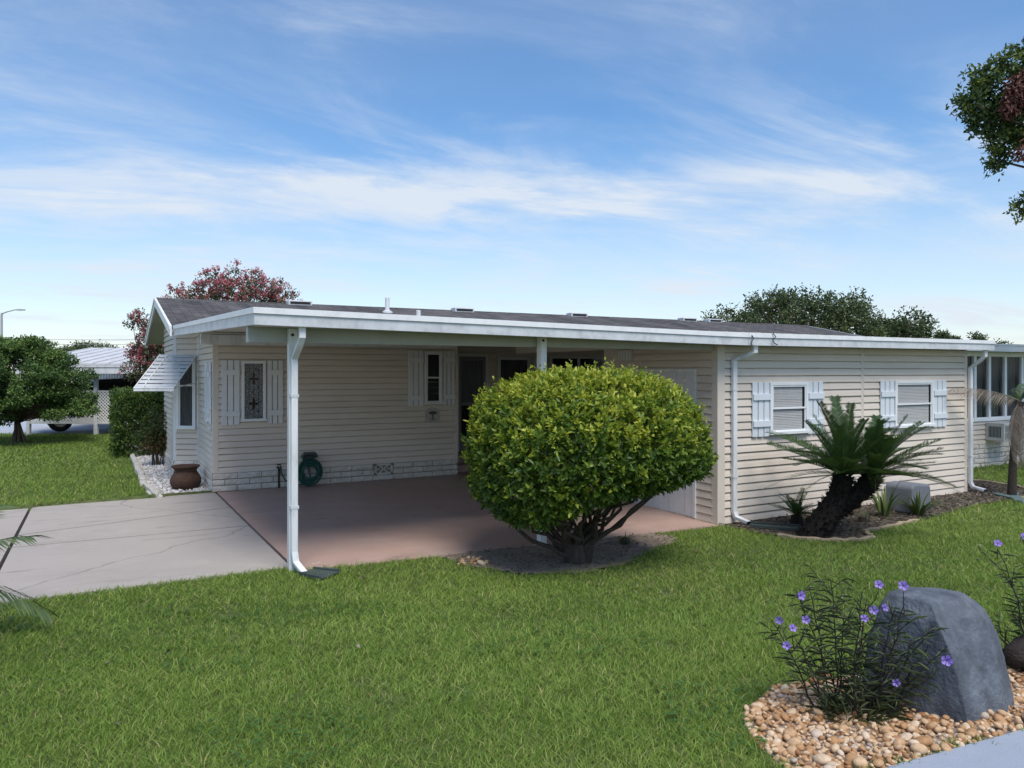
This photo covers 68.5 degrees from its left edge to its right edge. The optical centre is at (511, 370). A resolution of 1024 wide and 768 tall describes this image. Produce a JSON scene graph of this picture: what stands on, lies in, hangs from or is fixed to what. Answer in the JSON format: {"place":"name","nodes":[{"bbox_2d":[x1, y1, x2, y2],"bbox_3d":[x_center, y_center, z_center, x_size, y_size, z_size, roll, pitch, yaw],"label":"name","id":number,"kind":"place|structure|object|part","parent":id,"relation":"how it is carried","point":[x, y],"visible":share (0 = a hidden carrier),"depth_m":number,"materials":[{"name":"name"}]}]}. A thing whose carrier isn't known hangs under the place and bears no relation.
{"place":"outdoors","nodes":[
{"label":"outdoors","id":0,"kind":"place"},
{"bbox_2d":[0,420,139,433],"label":"street","id":1,"kind":"structure","parent":0,"point":[46,428],"depth_m":26.45,"materials":[{"name":"grey asphalt"}]},
{"bbox_2d":[43,378,147,431],"bbox_3d":[-14.191,1.119,25.872,3.989,1.737,1.710,0,0,-34],"label":"parked truck","id":2,"kind":"object","parent":1,"relation":"on","point":[106,384],"visible":0.16,"depth_m":25.27,"materials":[{"name":"paint"}]},
{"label":"side window","id":3,"kind":"part","parent":2,"relation":"part of","materials":[{"name":"black glass"}]},
{"bbox_2d":[60,344,133,344],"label":"utility wire","id":4,"kind":"object","parent":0,"point":[96,344],"visible":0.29,"depth_m":43.13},
{"bbox_2d":[0,492,286,604],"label":"driveway","id":5,"kind":"structure","parent":0,"point":[112,544],"depth_m":8.68,"materials":[{"name":"concrete"}]},
{"bbox_2d":[217,472,718,570],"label":"carport slab","id":6,"kind":"structure","parent":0,"point":[377,521],"depth_m":10.27,"materials":[{"name":"concrete"}]},
{"bbox_2d":[276,464,280,487],"bbox_3d":[-4.085,1.840,13.148,0.067,0.420,0.101,0,0,25],"label":"faucet","id":7,"kind":"object","parent":6,"relation":"on","point":[278,475],"visible":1,"depth_m":13.15,"materials":[{"name":"black metal"}]},
{"bbox_2d":[0,374,1023,767],"bbox_3d":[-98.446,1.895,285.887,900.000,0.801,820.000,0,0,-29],"label":"lawn","id":8,"kind":"structure","parent":0,"point":[358,682],"depth_m":5.48,"materials":[{"name":"plant"}]},
{"bbox_2d":[0,309,24,337],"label":"street lamp","id":9,"kind":"object","parent":8,"relation":"on","point":[1,324],"visible":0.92,"depth_m":39.95,"materials":[{"name":"metal"}]},
{"bbox_2d":[0,504,59,625],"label":"young palm","id":10,"kind":"object","parent":8,"relation":"on","point":[17,601],"visible":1,"depth_m":5.66,"materials":[{"name":"green plant"}]},
{"bbox_2d":[1,440,65,445],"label":"mulch","id":11,"kind":"object","parent":8,"relation":"on","point":[42,442],"visible":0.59,"depth_m":21.69,"materials":[{"name":"brown soil"}]},
{"bbox_2d":[0,334,100,442],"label":"broadleaf tree","id":12,"kind":"object","parent":11,"relation":"on","point":[48,394],"visible":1,"depth_m":21.14,"materials":[{"name":"green plant"}]},
{"bbox_2d":[56,343,78,351],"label":"tree","id":13,"kind":"object","parent":8,"relation":"on","point":[64,347],"visible":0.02,"depth_m":74.48,"materials":[{"name":"green plant"}]},
{"bbox_2d":[12,347,161,435],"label":"neighbouring house","id":14,"kind":"structure","parent":8,"relation":"on","point":[104,362],"depth_m":24.16,"materials":[{"name":"beige"}]},
{"bbox_2d":[99,374,123,378],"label":"window","id":15,"kind":"structure","parent":14,"relation":"in","point":[103,376],"depth_m":28.71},
{"bbox_2d":[65,339,124,350],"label":"tree","id":16,"kind":"object","parent":8,"relation":"on","point":[78,347],"visible":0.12,"depth_m":58.30,"materials":[{"name":"green plant"}]},
{"bbox_2d":[117,307,164,428],"bbox_3d":[-9.580,0.224,20.409,1.908,3.851,1.502,0,0,-18],"label":"crape myrtle","id":17,"kind":"object","parent":8,"relation":"on","point":[140,352],"visible":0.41,"depth_m":20.00,"materials":[{"name":"pink plant"}]},
{"bbox_2d":[153,492,162,497],"bbox_3d":[-5.772,2.075,12.275,0.100,0.130,0.400,-3,2,-32],"label":"edging brick","id":18,"kind":"object","parent":8,"relation":"on","point":[159,495],"visible":0.46,"depth_m":12.12,"materials":[{"name":"white stone"}]},
{"bbox_2d":[134,445,208,494],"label":"white gravel","id":19,"kind":"structure","parent":8,"relation":"on","point":[151,476],"depth_m":14.72,"materials":[{"name":"white gravel"}]},
{"bbox_2d":[106,385,164,457],"bbox_3d":[-9.717,1.267,19.592,1.516,1.784,3.776,0,0,-29],"label":"hedge","id":20,"kind":"object","parent":19,"relation":"on","point":[125,407],"visible":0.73,"depth_m":18.12,"materials":[{"name":"green plant"}]},
{"bbox_2d":[139,475,145,483],"bbox_3d":[-6.882,2.038,13.998,0.100,0.130,0.400,2,1,-27],"label":"edging brick","id":21,"kind":"object","parent":19,"relation":"on","point":[141,477],"visible":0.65,"depth_m":13.88,"materials":[{"name":"white stone"}]},
{"bbox_2d":[132,404,166,465],"bbox_3d":[-7.769,1.398,16.469,1.034,1.413,1.225,0,0,-29],"label":"nandina shrub","id":22,"kind":"object","parent":19,"relation":"on","point":[157,437],"visible":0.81,"depth_m":16.25,"materials":[{"name":"green plant"}]},
{"bbox_2d":[149,487,211,494],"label":"white gravel","id":23,"kind":"structure","parent":19,"relation":"on","point":[180,490],"depth_m":12.39,"materials":[{"name":"white gravel"}]},
{"bbox_2d":[170,464,200,490],"bbox_3d":[-5.712,1.867,13.164,0.510,0.425,0.510,0,0,-29],"label":"clay pot","id":24,"kind":"object","parent":19,"relation":"on","point":[184,477],"visible":0.96,"depth_m":12.99,"materials":[{"name":"brown ceramic"}]},
{"bbox_2d":[162,258,302,302],"bbox_3d":[-8.529,-0.665,22.951,4.196,5.630,2.011,0,0,-11],"label":"crape myrtle","id":25,"kind":"object","parent":8,"relation":"on","point":[248,292],"visible":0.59,"depth_m":22.74,"materials":[{"name":"pink plant"}]},
{"bbox_2d":[299,566,339,579],"bbox_3d":[-1.903,1.982,7.381,0.300,0.042,0.298,0,0,26],"label":"splash block","id":26,"kind":"object","parent":8,"relation":"on","point":[316,573],"depth_m":7.37,"materials":[{"name":"grey concrete"}]},
{"bbox_2d":[0,596,1023,767],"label":"clover","id":27,"kind":"object","parent":8,"relation":"on","point":[461,698],"visible":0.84,"depth_m":4.41,"materials":[{"name":"green plant"}]},
{"bbox_2d":[106,544,980,723],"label":"fallen leaves","id":28,"kind":"object","parent":8,"relation":"on","point":[357,645],"visible":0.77,"depth_m":5.24,"materials":[{"name":"brown plant"}]},
{"bbox_2d":[440,532,676,573],"bbox_3d":[0.870,2.070,8.490,3.180,0.067,1.320,0,0,-29],"label":"soil patch","id":29,"kind":"object","parent":8,"relation":"on","point":[545,565],"visible":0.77,"depth_m":8.32,"materials":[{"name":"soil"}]},
{"bbox_2d":[457,556,488,565],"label":"tan gravel","id":30,"kind":"structure","parent":29,"relation":"on","point":[479,562],"depth_m":7.95,"materials":[{"name":"beige gravel"}]},
{"bbox_2d":[460,357,718,564],"bbox_3d":[0.818,0.999,8.161,2.633,2.303,2.383,0,0,-29],"label":"round bush","id":31,"kind":"object","parent":29,"relation":"on","point":[606,472],"visible":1,"depth_m":7.42,"materials":[{"name":"green plant"}]},
{"bbox_2d":[616,531,638,544],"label":"weed tuft","id":32,"kind":"object","parent":29,"relation":"on","point":[624,540],"visible":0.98,"depth_m":9.03,"materials":[{"name":"green plant"}]},
{"bbox_2d":[133,297,994,571],"bbox_3d":[2.457,0.248,17.318,19.881,3.804,13.347,0,0,-29],"label":"mobile home","id":33,"kind":"object","parent":8,"relation":"on","point":[255,393],"visible":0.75,"depth_m":12.73,"materials":[{"name":"beige"}]},
{"bbox_2d":[175,358,196,428],"bbox_3d":[-6.305,0.440,14.557,0.399,1.380,0.084,0,0,3],"label":"window","id":34,"kind":"structure","parent":33,"relation":"in","point":[186,399],"depth_m":14.57,"materials":[{"name":"glass"}]},
{"bbox_2d":[204,363,208,421],"bbox_3d":[-5.290,0.375,13.077,0.084,1.010,0.224,0,0,-29],"label":"window shutter","id":35,"kind":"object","parent":33,"relation":"in","point":[207,364],"depth_m":12.99,"materials":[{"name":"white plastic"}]},
{"bbox_2d":[241,361,266,421],"bbox_3d":[-4.455,0.350,12.975,0.424,1.040,0.084,0,0,-29],"label":"window","id":36,"kind":"structure","parent":33,"relation":"in","point":[253,373],"depth_m":12.97,"materials":[{"name":"white glass"}]},
{"bbox_2d":[280,452,322,485],"bbox_3d":[-3.703,1.736,13.271,0.728,0.594,0.232,0,0,-29],"label":"garden hose","id":37,"kind":"object","parent":33,"relation":"hanging from","point":[308,460],"visible":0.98,"depth_m":13.27,"materials":[{"name":"plastic"}]},
{"bbox_2d":[425,408,439,422],"bbox_3d":[-1.542,0.858,14.588,0.290,0.285,0.031,0,0,-29],"label":"house number plaque","id":38,"kind":"object","parent":33,"relation":"attached to","point":[432,414],"visible":1,"depth_m":14.57,"materials":[{"name":"stone"}]},
{"bbox_2d":[423,351,443,404],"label":"window","id":39,"kind":"structure","parent":33,"relation":"in","point":[433,360],"depth_m":14.60,"materials":[{"name":"beige paint"}]},
{"bbox_2d":[458,354,487,451],"bbox_3d":[-0.864,0.680,16.280,0.760,2.100,0.060,0,0,-29],"label":"door","id":40,"kind":"structure","parent":33,"relation":"in","point":[472,368],"depth_m":16.23,"materials":[{"name":"black paint"}]},
{"bbox_2d":[497,357,529,413],"bbox_3d":[0.044,0.345,16.767,0.844,1.310,0.084,0,0,-29],"label":"window","id":41,"kind":"structure","parent":33,"relation":"in","point":[507,367],"depth_m":16.74,"materials":[{"name":"black glass"}]},
{"bbox_2d":[549,356,603,427],"bbox_3d":[1.522,0.585,17.587,1.504,1.830,0.094,0,0,-29],"label":"window","id":42,"kind":"structure","parent":33,"relation":"in","point":[556,360],"depth_m":17.59,"materials":[{"name":"black glass"}]},
{"bbox_2d":[617,369,696,517],"bbox_3d":[2.168,1.035,11.517,0.045,2.130,1.870,0,0,-29],"label":"garage door","id":43,"kind":"structure","parent":33,"relation":"in","point":[681,501],"depth_m":10.98,"materials":[{"name":"white paint"}]},
{"bbox_2d":[769,382,809,434],"bbox_3d":[4.036,0.542,10.980,0.814,0.755,0.094,0,0,-29],"label":"window","id":44,"kind":"structure","parent":33,"relation":"in","point":[789,402],"depth_m":10.99,"materials":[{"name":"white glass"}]},
{"bbox_2d":[894,380,935,427],"bbox_3d":[6.627,0.545,12.407,1.049,0.770,0.094,0,0,-29],"label":"window","id":45,"kind":"structure","parent":33,"relation":"in","point":[914,399],"depth_m":12.42,"materials":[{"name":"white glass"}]},
{"bbox_2d":[700,282,941,338],"bbox_3d":[15.803,-1.431,40.478,12.606,7.162,8.207,0,0,1],"label":"oak tree","id":46,"kind":"object","parent":8,"relation":"on","point":[839,318],"visible":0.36,"depth_m":38.40,"materials":[{"name":"green plant"}]},
{"bbox_2d":[777,533,875,541],"bbox_3d":[4.020,2.139,9.546,1.235,0.095,0.259,0,0,4],"label":"garden edging","id":47,"kind":"object","parent":8,"relation":"on","point":[835,539],"visible":0.59,"depth_m":9.47,"materials":[{"name":"beige concrete"}]},
{"bbox_2d":[862,529,872,535],"bbox_3d":[4.648,2.141,9.830,0.081,0.091,0.329,0,0,14],"label":"garden edging","id":48,"kind":"object","parent":8,"relation":"on","point":[867,533],"visible":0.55,"depth_m":9.80,"materials":[{"name":"beige concrete"}]},
{"bbox_2d":[720,479,1023,538],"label":"mulch bed","id":49,"kind":"object","parent":8,"relation":"on","point":[845,521],"visible":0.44,"depth_m":11.03,"materials":[{"name":"brown wood"}]},
{"bbox_2d":[750,522,800,530],"bbox_3d":[3.601,2.099,10.145,0.750,0.042,0.299,0,0,19],"label":"splash block","id":50,"kind":"object","parent":49,"relation":"on","point":[766,525],"depth_m":10.14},
{"bbox_2d":[767,487,816,523],"bbox_3d":[3.922,1.891,10.349,0.784,0.549,0.638,0,0,41],"label":"young cycad","id":51,"kind":"object","parent":49,"relation":"on","point":[796,509],"visible":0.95,"depth_m":10.31,"materials":[{"name":"green plant"}]},
{"bbox_2d":[764,395,959,537],"bbox_3d":[4.387,1.310,9.723,2.222,1.986,2.201,0,0,-29],"label":"sago palm","id":52,"kind":"object","parent":49,"relation":"on","point":[847,451],"visible":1,"depth_m":9.58,"materials":[{"name":"green plant"}]},
{"bbox_2d":[850,510,884,521],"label":"strap leaf plant","id":53,"kind":"object","parent":49,"relation":"on","point":[863,518],"visible":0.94,"depth_m":10.58,"materials":[{"name":"green plant"}]},
{"bbox_2d":[870,480,911,517],"bbox_3d":[5.416,1.869,10.959,0.536,0.611,0.904,0,0,-36],"label":"strap leaf plant","id":54,"kind":"object","parent":49,"relation":"on","point":[883,508],"visible":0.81,"depth_m":10.92,"materials":[{"name":"green plant"}]},
{"bbox_2d":[885,481,930,513],"bbox_3d":[6.023,1.905,11.443,0.596,0.430,0.420,0,0,-35],"label":"utility box","id":55,"kind":"object","parent":49,"relation":"on","point":[904,487],"visible":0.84,"depth_m":11.28,"materials":[{"name":"grey plastic"}]},
{"bbox_2d":[887,489,955,515],"bbox_3d":[6.027,1.936,11.073,1.054,0.465,1.156,0,0,-29],"label":"strap leaf plant","id":56,"kind":"object","parent":49,"relation":"on","point":[915,509],"visible":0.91,"depth_m":10.96,"materials":[{"name":"green plant"}]},
{"bbox_2d":[948,383,1023,494],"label":"thin palm","id":57,"kind":"object","parent":49,"relation":"on","point":[1016,435],"visible":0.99,"depth_m":12.66,"materials":[{"name":"green plant"}]},
{"bbox_2d":[992,493,1023,502],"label":"drain sleeve","id":58,"kind":"object","parent":49,"relation":"on","point":[1006,496],"visible":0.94,"depth_m":12.59,"materials":[{"name":"plastic"}]},
{"bbox_2d":[1012,492,1022,501],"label":"drain sleeve","id":59,"kind":"object","parent":49,"relation":"on","point":[1018,499],"visible":0.63,"depth_m":12.30,"materials":[{"name":"plastic"}]},
{"bbox_2d":[741,668,1023,767],"bbox_3d":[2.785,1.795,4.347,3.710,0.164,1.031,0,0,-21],"label":"pebbles","id":60,"kind":"object","parent":8,"relation":"on","point":[893,738],"visible":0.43,"depth_m":3.72,"materials":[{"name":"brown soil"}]},
{"bbox_2d":[758,564,952,725],"bbox_3d":[1.801,1.451,3.974,0.930,0.767,0.616,0,0,-1],"label":"flowering plant","id":61,"kind":"object","parent":60,"relation":"on","point":[875,705],"visible":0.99,"depth_m":3.96,"materials":[{"name":"green plant"}]},
{"bbox_2d":[862,587,1013,723],"bbox_3d":[2.373,1.566,4.162,0.617,0.694,0.687,0,0,-41],"label":"boulder","id":62,"kind":"object","parent":60,"relation":"on","point":[972,682],"visible":0.69,"depth_m":3.95,"materials":[{"name":"grey stone"}]},
{"bbox_2d":[978,533,1023,668],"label":"flowering plant","id":63,"kind":"object","parent":60,"relation":"on","point":[1013,615],"visible":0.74,"depth_m":4.60,"materials":[{"name":"green plant"}]},
{"bbox_2d":[1002,635,1023,668],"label":"boulder","id":64,"kind":"object","parent":60,"relation":"on","point":[1013,651],"visible":0.87,"depth_m":4.49,"materials":[{"name":"stone"}]},
{"bbox_2d":[865,519,919,531],"bbox_3d":[5.242,2.132,10.318,1.210,0.102,0.087,0,0,-31],"label":"garden edging","id":65,"kind":"object","parent":8,"relation":"on","point":[889,525],"visible":0.55,"depth_m":10.24,"materials":[{"name":"beige concrete"}]},
{"bbox_2d":[933,329,951,338],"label":"tree","id":66,"kind":"object","parent":8,"relation":"on","point":[942,335],"visible":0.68,"depth_m":59.79,"materials":[{"name":"green plant"}]},
{"bbox_2d":[949,334,962,339],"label":"tree","id":67,"kind":"object","parent":8,"relation":"on","point":[955,337],"visible":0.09,"depth_m":60.77,"materials":[{"name":"green plant"}]},
{"bbox_2d":[966,330,989,339],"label":"tree","id":68,"kind":"object","parent":8,"relation":"on","point":[974,336],"visible":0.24,"depth_m":59.97,"materials":[{"name":"green plant"}]},
{"bbox_2d":[945,36,1023,224],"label":"branching tree","id":69,"kind":"object","parent":8,"relation":"on","point":[1003,110],"visible":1,"depth_m":13.90,"materials":[{"name":"green plant"}]},
{"bbox_2d":[967,344,1023,467],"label":"sunroom","id":70,"kind":"structure","parent":8,"relation":"on","point":[999,368],"depth_m":16.98,"materials":[{"name":"beige"}]},
{"bbox_2d":[967,355,974,419],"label":"window","id":71,"kind":"structure","parent":70,"relation":"in","point":[972,356],"depth_m":16.56,"materials":[{"name":"white metal"}]},
{"bbox_2d":[970,355,989,418],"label":"window","id":72,"kind":"structure","parent":70,"relation":"in","point":[978,369],"depth_m":16.83,"materials":[{"name":"glass"}]},
{"bbox_2d":[984,355,1005,417],"bbox_3d":[10.926,0.357,17.053,0.640,1.415,0.165,0,0,-29],"label":"window","id":73,"kind":"structure","parent":70,"relation":"in","point":[993,358],"depth_m":17.15,"materials":[{"name":"glass"}]},
{"bbox_2d":[986,421,1012,441],"bbox_3d":[10.938,1.350,16.757,0.624,0.400,0.414,0,0,-29],"label":"air conditioner","id":74,"kind":"object","parent":70,"relation":"attached to","point":[997,431],"visible":0.68,"depth_m":16.56,"materials":[{"name":"white plastic"}]},
{"bbox_2d":[1000,355,1021,416],"bbox_3d":[11.513,0.357,17.376,0.700,1.415,0.165,0,0,-29],"label":"window","id":75,"kind":"structure","parent":70,"relation":"in","point":[1010,360],"depth_m":17.48,"materials":[{"name":"glass"}]},
{"bbox_2d":[1017,356,1023,401],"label":"window","id":76,"kind":"structure","parent":70,"relation":"in","point":[1022,356],"depth_m":17.50,"materials":[{"name":"grey glass"}]},
{"bbox_2d":[967,478,1023,497],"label":"garden edging","id":77,"kind":"object","parent":8,"relation":"on","point":[997,483],"visible":0.32,"depth_m":14.15,"materials":[{"name":"grey concrete"}]},
{"bbox_2d":[993,338,1013,343],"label":"tree","id":78,"kind":"object","parent":8,"relation":"on","point":[1003,342],"visible":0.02,"depth_m":61.00,"materials":[{"name":"green plant"}]},
{"bbox_2d":[0,0,1023,368],"label":"sky","id":79,"kind":"structure","parent":0,"point":[653,159],"materials":[{"name":"blue"}]},
{"bbox_2d":[886,729,1023,767],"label":"walkway","id":80,"kind":"structure","parent":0,"point":[1007,751],"depth_m":3.46,"materials":[{"name":"grey concrete"}]}
]}

